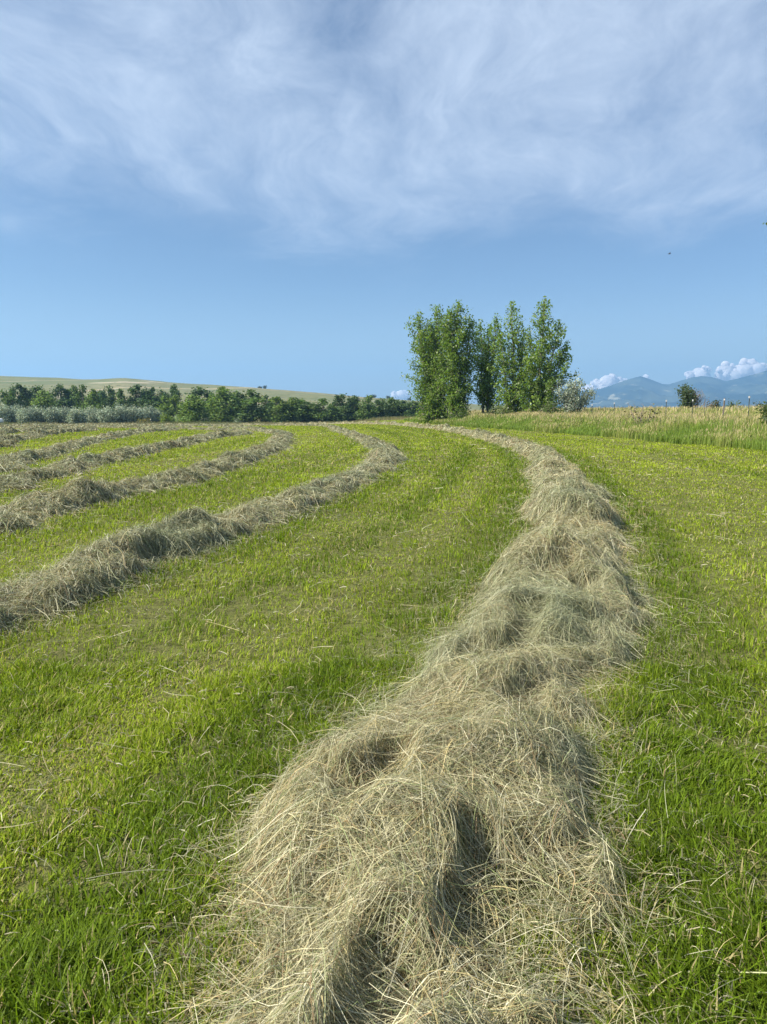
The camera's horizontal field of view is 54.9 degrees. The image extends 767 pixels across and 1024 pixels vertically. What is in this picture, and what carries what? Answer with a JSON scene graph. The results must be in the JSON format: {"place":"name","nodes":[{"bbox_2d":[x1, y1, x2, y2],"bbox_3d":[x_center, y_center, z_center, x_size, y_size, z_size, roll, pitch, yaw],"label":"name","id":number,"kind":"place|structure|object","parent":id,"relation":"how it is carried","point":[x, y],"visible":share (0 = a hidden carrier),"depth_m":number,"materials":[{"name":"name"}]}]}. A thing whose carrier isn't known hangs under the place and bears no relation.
{"place":"outdoors","nodes":[
{"label":"outdoors","id":0,"kind":"place"},
{"bbox_2d":[0,416,419,423],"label":"dry grass","id":1,"kind":"structure","parent":0,"point":[333,421],"depth_m":150.34,"materials":[{"name":"plant"}]},
{"bbox_2d":[0,376,527,415],"bbox_3d":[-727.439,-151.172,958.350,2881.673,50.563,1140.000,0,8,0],"label":"hill","id":2,"kind":"structure","parent":0,"point":[47,383],"depth_m":707.68,"materials":[{"name":"green plant"}]},
{"bbox_2d":[0,418,766,1023],"bbox_3d":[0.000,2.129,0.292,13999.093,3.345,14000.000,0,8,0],"label":"ground","id":3,"kind":"structure","parent":0,"point":[224,620],"depth_m":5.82,"materials":[{"name":"green plant"}]},
{"bbox_2d":[0,403,16,422],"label":"silver shrub","id":4,"kind":"object","parent":3,"relation":"on","point":[5,414],"visible":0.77,"depth_m":163.43,"materials":[{"name":"green plant"}]},
{"bbox_2d":[0,403,23,423],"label":"silver shrub","id":5,"kind":"object","parent":3,"relation":"on","point":[13,418],"visible":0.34,"depth_m":165.93,"materials":[{"name":"green plant"}]},
{"bbox_2d":[1,391,27,408],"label":"cottonwood tree","id":6,"kind":"object","parent":3,"relation":"on","point":[11,398],"visible":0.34,"depth_m":197.51,"materials":[{"name":"green plant"}]},
{"bbox_2d":[0,383,38,411],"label":"cottonwood tree","id":7,"kind":"object","parent":3,"relation":"on","point":[24,393],"visible":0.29,"depth_m":202.02,"materials":[{"name":"green plant"}]},
{"bbox_2d":[11,405,36,422],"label":"silver shrub","id":8,"kind":"object","parent":3,"relation":"on","point":[26,415],"visible":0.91,"depth_m":157.77,"materials":[{"name":"green plant"}]},
{"bbox_2d":[0,423,69,434],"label":"hay windrow","id":9,"kind":"object","parent":3,"relation":"on","point":[7,430],"visible":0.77,"depth_m":57.58,"materials":[{"name":"beige plant"}]},
{"bbox_2d":[27,385,47,401],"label":"cottonwood tree","id":10,"kind":"object","parent":3,"relation":"on","point":[38,388],"visible":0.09,"depth_m":218.01,"materials":[{"name":"green plant"}]},
{"bbox_2d":[29,404,46,422],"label":"silver shrub","id":11,"kind":"object","parent":3,"relation":"on","point":[38,415],"visible":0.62,"depth_m":161.80,"materials":[{"name":"green plant"}]},
{"bbox_2d":[28,390,61,410],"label":"cottonwood tree","id":12,"kind":"object","parent":3,"relation":"on","point":[44,399],"visible":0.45,"depth_m":197.17,"materials":[{"name":"green plant"}]},
{"bbox_2d":[0,424,102,447],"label":"hay windrow","id":13,"kind":"object","parent":3,"relation":"on","point":[9,440],"visible":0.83,"depth_m":46.91,"materials":[{"name":"beige plant"}]},
{"bbox_2d":[40,405,63,423],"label":"silver shrub","id":14,"kind":"object","parent":3,"relation":"on","point":[51,415],"visible":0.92,"depth_m":160.84,"materials":[{"name":"green plant"}]},
{"bbox_2d":[49,384,76,422],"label":"cottonwood tree","id":15,"kind":"object","parent":3,"relation":"on","point":[65,400],"visible":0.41,"depth_m":206.60,"materials":[{"name":"green plant"}]},
{"bbox_2d":[56,405,72,423],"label":"silver shrub","id":16,"kind":"object","parent":3,"relation":"on","point":[65,413],"visible":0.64,"depth_m":163.85,"materials":[{"name":"green plant"}]},
{"bbox_2d":[66,385,80,407],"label":"cottonwood tree","id":17,"kind":"object","parent":3,"relation":"on","point":[73,389],"visible":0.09,"depth_m":211.07,"materials":[{"name":"green plant"}]},
{"bbox_2d":[65,406,90,423],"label":"silver shrub","id":18,"kind":"object","parent":3,"relation":"on","point":[77,416],"visible":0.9,"depth_m":157.74,"materials":[{"name":"green plant"}]},
{"bbox_2d":[69,384,99,411],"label":"cottonwood tree","id":19,"kind":"object","parent":3,"relation":"on","point":[80,398],"visible":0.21,"depth_m":205.05,"materials":[{"name":"green plant"}]},
{"bbox_2d":[0,423,181,473],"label":"hay windrow","id":20,"kind":"object","parent":3,"relation":"on","point":[19,459],"visible":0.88,"depth_m":29.09,"materials":[{"name":"beige plant"}]},
{"bbox_2d":[84,406,98,423],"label":"silver shrub","id":21,"kind":"object","parent":3,"relation":"on","point":[92,418],"visible":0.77,"depth_m":165.70,"materials":[{"name":"green plant"}]},
{"bbox_2d":[81,389,108,421],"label":"cottonwood tree","id":22,"kind":"object","parent":3,"relation":"on","point":[92,400],"visible":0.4,"depth_m":196.79,"materials":[{"name":"green plant"}]},
{"bbox_2d":[94,405,119,422],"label":"silver shrub","id":23,"kind":"object","parent":3,"relation":"on","point":[107,415],"visible":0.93,"depth_m":160.70,"materials":[{"name":"green plant"}]},
{"bbox_2d":[97,385,118,422],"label":"cottonwood tree","id":24,"kind":"object","parent":3,"relation":"on","point":[111,398],"visible":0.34,"depth_m":206.90,"materials":[{"name":"green plant"}]},
{"bbox_2d":[111,403,130,423],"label":"silver shrub","id":25,"kind":"object","parent":3,"relation":"on","point":[122,418],"visible":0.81,"depth_m":162.60,"materials":[{"name":"green plant"}]},
{"bbox_2d":[110,388,137,409],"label":"cottonwood tree","id":26,"kind":"object","parent":3,"relation":"on","point":[121,396],"visible":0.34,"depth_m":202.86,"materials":[{"name":"green plant"}]},
{"bbox_2d":[0,423,253,493],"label":"hay windrow","id":27,"kind":"object","parent":3,"relation":"on","point":[23,480],"visible":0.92,"depth_m":21.94,"materials":[{"name":"beige plant"}]},
{"bbox_2d":[125,405,145,422],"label":"silver shrub","id":28,"kind":"object","parent":3,"relation":"on","point":[133,415],"visible":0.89,"depth_m":163.50,"materials":[{"name":"green plant"}]},
{"bbox_2d":[124,383,162,412],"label":"cottonwood tree","id":29,"kind":"object","parent":3,"relation":"on","point":[144,398],"visible":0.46,"depth_m":202.73,"materials":[{"name":"green plant"}]},
{"bbox_2d":[137,417,151,422],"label":"bush","id":30,"kind":"object","parent":3,"relation":"on","point":[144,420],"visible":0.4,"depth_m":156.66,"materials":[{"name":"green plant"}]},
{"bbox_2d":[137,404,156,422],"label":"silver shrub","id":31,"kind":"object","parent":3,"relation":"on","point":[149,413],"visible":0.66,"depth_m":165.77,"materials":[{"name":"green plant"}]},
{"bbox_2d":[0,423,302,537],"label":"hay windrow","id":32,"kind":"object","parent":3,"relation":"on","point":[25,511],"visible":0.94,"depth_m":13.51,"materials":[{"name":"beige plant"}]},
{"bbox_2d":[151,409,161,422],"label":"silver shrub","id":33,"kind":"object","parent":3,"relation":"on","point":[158,415],"visible":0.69,"depth_m":167.83,"materials":[{"name":"green plant"}]},
{"bbox_2d":[148,386,170,417],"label":"cottonwood tree","id":34,"kind":"object","parent":3,"relation":"on","point":[164,393],"visible":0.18,"depth_m":206.19,"materials":[{"name":"green plant"}]},
{"bbox_2d":[157,412,172,422],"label":"bush","id":35,"kind":"object","parent":3,"relation":"on","point":[164,418],"visible":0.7,"depth_m":158.47,"materials":[{"name":"green plant"}]},
{"bbox_2d":[154,394,184,419],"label":"cottonwood tree","id":36,"kind":"object","parent":3,"relation":"on","point":[171,410],"visible":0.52,"depth_m":193.40,"materials":[{"name":"green plant"}]},
{"bbox_2d":[170,384,183,412],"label":"cottonwood tree","id":37,"kind":"object","parent":3,"relation":"on","point":[173,390],"visible":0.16,"depth_m":212.10,"materials":[{"name":"green plant"}]},
{"bbox_2d":[175,395,216,422],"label":"cottonwood tree","id":38,"kind":"object","parent":3,"relation":"on","point":[192,407],"visible":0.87,"depth_m":175.36,"materials":[{"name":"green plant"}]},
{"bbox_2d":[181,386,212,415],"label":"cottonwood tree","id":39,"kind":"object","parent":3,"relation":"on","point":[198,391],"visible":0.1,"depth_m":214.29,"materials":[{"name":"green plant"}]},
{"bbox_2d":[0,423,415,644],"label":"hay windrow","id":40,"kind":"object","parent":3,"relation":"on","point":[95,568],"visible":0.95,"depth_m":7.87,"materials":[{"name":"beige plant"}]},
{"bbox_2d":[204,393,216,419],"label":"cottonwood tree","id":41,"kind":"object","parent":3,"relation":"on","point":[210,394],"visible":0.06,"depth_m":203.16,"materials":[{"name":"green plant"}]},
{"bbox_2d":[202,386,239,422],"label":"cottonwood tree","id":42,"kind":"object","parent":3,"relation":"on","point":[219,400],"visible":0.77,"depth_m":186.63,"materials":[{"name":"green plant"}]},
{"bbox_2d":[210,389,272,422],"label":"cottonwood tree","id":43,"kind":"object","parent":3,"relation":"on","point":[251,411],"visible":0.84,"depth_m":186.38,"materials":[{"name":"green plant"}]},
{"bbox_2d":[229,390,257,417],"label":"cottonwood tree","id":44,"kind":"object","parent":3,"relation":"on","point":[239,395],"visible":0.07,"depth_m":195.14,"materials":[{"name":"green plant"}]},
{"bbox_2d":[258,394,276,421],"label":"cottonwood tree","id":45,"kind":"object","parent":3,"relation":"on","point":[268,403],"visible":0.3,"depth_m":202.71,"materials":[{"name":"green plant"}]},
{"bbox_2d":[267,396,299,422],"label":"cottonwood tree","id":46,"kind":"object","parent":3,"relation":"on","point":[282,406],"visible":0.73,"depth_m":185.56,"materials":[{"name":"green plant"}]},
{"bbox_2d":[272,397,314,422],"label":"cottonwood tree","id":47,"kind":"object","parent":3,"relation":"on","point":[297,408],"visible":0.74,"depth_m":187.74,"materials":[{"name":"green plant"}]},
{"bbox_2d":[300,398,350,422],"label":"cottonwood tree","id":48,"kind":"object","parent":3,"relation":"on","point":[322,413],"visible":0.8,"depth_m":188.01,"materials":[{"name":"green plant"}]},
{"bbox_2d":[327,393,362,420],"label":"cottonwood tree","id":49,"kind":"object","parent":3,"relation":"on","point":[337,402],"visible":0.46,"depth_m":194.10,"materials":[{"name":"green plant"}]},
{"bbox_2d":[347,395,363,420],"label":"cottonwood tree","id":50,"kind":"object","parent":3,"relation":"on","point":[356,399],"visible":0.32,"depth_m":197.04,"materials":[{"name":"green plant"}]},
{"bbox_2d":[351,395,380,419],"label":"cottonwood tree","id":51,"kind":"object","parent":3,"relation":"on","point":[368,411],"visible":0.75,"depth_m":192.42,"materials":[{"name":"green plant"}]},
{"bbox_2d":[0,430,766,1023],"bbox_3d":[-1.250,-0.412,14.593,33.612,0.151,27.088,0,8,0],"label":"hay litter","id":52,"kind":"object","parent":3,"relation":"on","point":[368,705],"visible":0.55,"depth_m":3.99,"materials":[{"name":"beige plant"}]},
{"bbox_2d":[374,398,394,417],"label":"cottonwood tree","id":53,"kind":"object","parent":3,"relation":"on","point":[384,407],"visible":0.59,"depth_m":196.03,"materials":[{"name":"green plant"}]},
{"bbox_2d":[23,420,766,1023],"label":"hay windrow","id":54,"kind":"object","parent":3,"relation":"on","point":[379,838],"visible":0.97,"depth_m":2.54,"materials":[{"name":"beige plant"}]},
{"bbox_2d":[386,397,403,416],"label":"cottonwood tree","id":55,"kind":"object","parent":3,"relation":"on","point":[395,403],"visible":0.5,"depth_m":200.80,"materials":[{"name":"green plant"}]},
{"bbox_2d":[391,400,410,415],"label":"cottonwood tree","id":56,"kind":"object","parent":3,"relation":"on","point":[402,402],"visible":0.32,"depth_m":202.19,"materials":[{"name":"green plant"}]},
{"bbox_2d":[398,400,423,416],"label":"cottonwood tree","id":57,"kind":"object","parent":3,"relation":"on","point":[411,410],"visible":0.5,"depth_m":199.84,"materials":[{"name":"green plant"}]},
{"bbox_2d":[400,304,455,422],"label":"poplar tree","id":58,"kind":"object","parent":3,"relation":"on","point":[429,395],"visible":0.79,"depth_m":90.21,"materials":[{"name":"green plant"}]},
{"bbox_2d":[430,299,482,418],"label":"poplar tree","id":59,"kind":"object","parent":3,"relation":"on","point":[457,397],"visible":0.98,"depth_m":87.71,"materials":[{"name":"green plant"}]},
{"bbox_2d":[454,408,470,417],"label":"bush","id":60,"kind":"object","parent":3,"relation":"on","point":[463,414],"visible":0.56,"depth_m":85.85,"materials":[{"name":"green plant"}]},
{"bbox_2d":[467,313,507,412],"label":"poplar tree","id":61,"kind":"object","parent":3,"relation":"on","point":[485,394],"visible":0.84,"depth_m":91.14,"materials":[{"name":"green plant"}]},
{"bbox_2d":[484,405,500,414],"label":"bush","id":62,"kind":"object","parent":3,"relation":"on","point":[491,409],"visible":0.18,"depth_m":82.99,"materials":[{"name":"green plant"}]},
{"bbox_2d":[494,403,513,413],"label":"bush","id":63,"kind":"object","parent":3,"relation":"on","point":[505,411],"visible":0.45,"depth_m":81.00,"materials":[{"name":"green plant"}]},
{"bbox_2d":[486,300,534,411],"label":"poplar tree","id":64,"kind":"object","parent":3,"relation":"on","point":[508,370],"visible":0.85,"depth_m":86.07,"materials":[{"name":"green plant"}]},
{"bbox_2d":[512,296,578,412],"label":"poplar tree","id":65,"kind":"object","parent":3,"relation":"on","point":[539,359],"visible":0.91,"depth_m":83.91,"materials":[{"name":"green plant"}]},
{"bbox_2d":[538,396,564,413],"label":"bush","id":66,"kind":"object","parent":3,"relation":"on","point":[553,408],"visible":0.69,"depth_m":81.10,"materials":[{"name":"green plant"}]},
{"bbox_2d":[544,368,597,412],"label":"silver shrub","id":67,"kind":"object","parent":3,"relation":"on","point":[573,403],"visible":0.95,"depth_m":82.59,"materials":[{"name":"green plant"}]},
{"bbox_2d":[404,405,766,451],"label":"tall grass","id":68,"kind":"structure","parent":3,"relation":"on","point":[686,425],"depth_m":47.99,"materials":[{"name":"green plant"}]},
{"bbox_2d":[624,403,658,424],"bbox_3d":[16.063,-5.723,45.726,2.210,2.010,1.302,6,10,37],"label":"thin shrub","id":69,"kind":"object","parent":3,"relation":"on","point":[634,410],"visible":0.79,"depth_m":45.70,"materials":[{"name":"green plant"}]},
{"bbox_2d":[566,396,753,416],"bbox_3d":[18.873,-6.893,52.982,0.794,2.538,25.824,-2,8,-14],"label":"wire fence","id":70,"kind":"object","parent":3,"relation":"on","point":[723,408],"visible":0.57,"depth_m":47.03,"materials":[{"name":"metal"}]},
{"bbox_2d":[674,383,705,408],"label":"lone tree","id":71,"kind":"object","parent":3,"relation":"on","point":[687,394],"visible":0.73,"depth_m":93.53,"materials":[{"name":"green plant"}]},
{"bbox_2d":[699,399,714,412],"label":"thin shrub","id":72,"kind":"object","parent":3,"relation":"on","point":[707,405],"visible":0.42,"depth_m":79.04,"materials":[{"name":"green plant"}]},
{"bbox_2d":[706,400,720,409],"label":"bush","id":73,"kind":"object","parent":3,"relation":"on","point":[717,403],"visible":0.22,"depth_m":84.09,"materials":[{"name":"green plant"}]},
{"bbox_2d":[725,400,740,408],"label":"bush","id":74,"kind":"object","parent":3,"relation":"on","point":[731,404],"visible":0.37,"depth_m":98.80,"materials":[{"name":"green plant"}]},
{"bbox_2d":[755,401,766,424],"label":"bush","id":75,"kind":"object","parent":3,"relation":"on","point":[764,413],"visible":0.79,"depth_m":35.76,"materials":[{"name":"green plant"}]},
{"bbox_2d":[0,0,766,404],"label":"sky","id":76,"kind":"structure","parent":0,"point":[239,193],"materials":[{"name":"blue"}]},
{"bbox_2d":[391,390,412,399],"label":"cloud","id":77,"kind":"structure","parent":0,"point":[401,395],"depth_m":7351.27,"materials":[{"name":"white"}]},
{"bbox_2d":[581,373,649,390],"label":"cloud","id":78,"kind":"structure","parent":0,"point":[610,379],"depth_m":7322.44,"materials":[{"name":"white"}]},
{"bbox_2d":[503,371,766,408],"bbox_3d":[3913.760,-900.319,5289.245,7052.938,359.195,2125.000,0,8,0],"label":"mountains","id":79,"kind":"structure","parent":0,"point":[640,391],"depth_m":5280.14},
{"bbox_2d":[684,365,711,378],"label":"cloud","id":80,"kind":"structure","parent":0,"point":[704,370],"depth_m":7324.71,"materials":[{"name":"white"}]},
{"bbox_2d":[714,358,766,380],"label":"cloud","id":81,"kind":"structure","parent":0,"point":[728,371],"depth_m":7314.58,"materials":[{"name":"white"}]}
]}

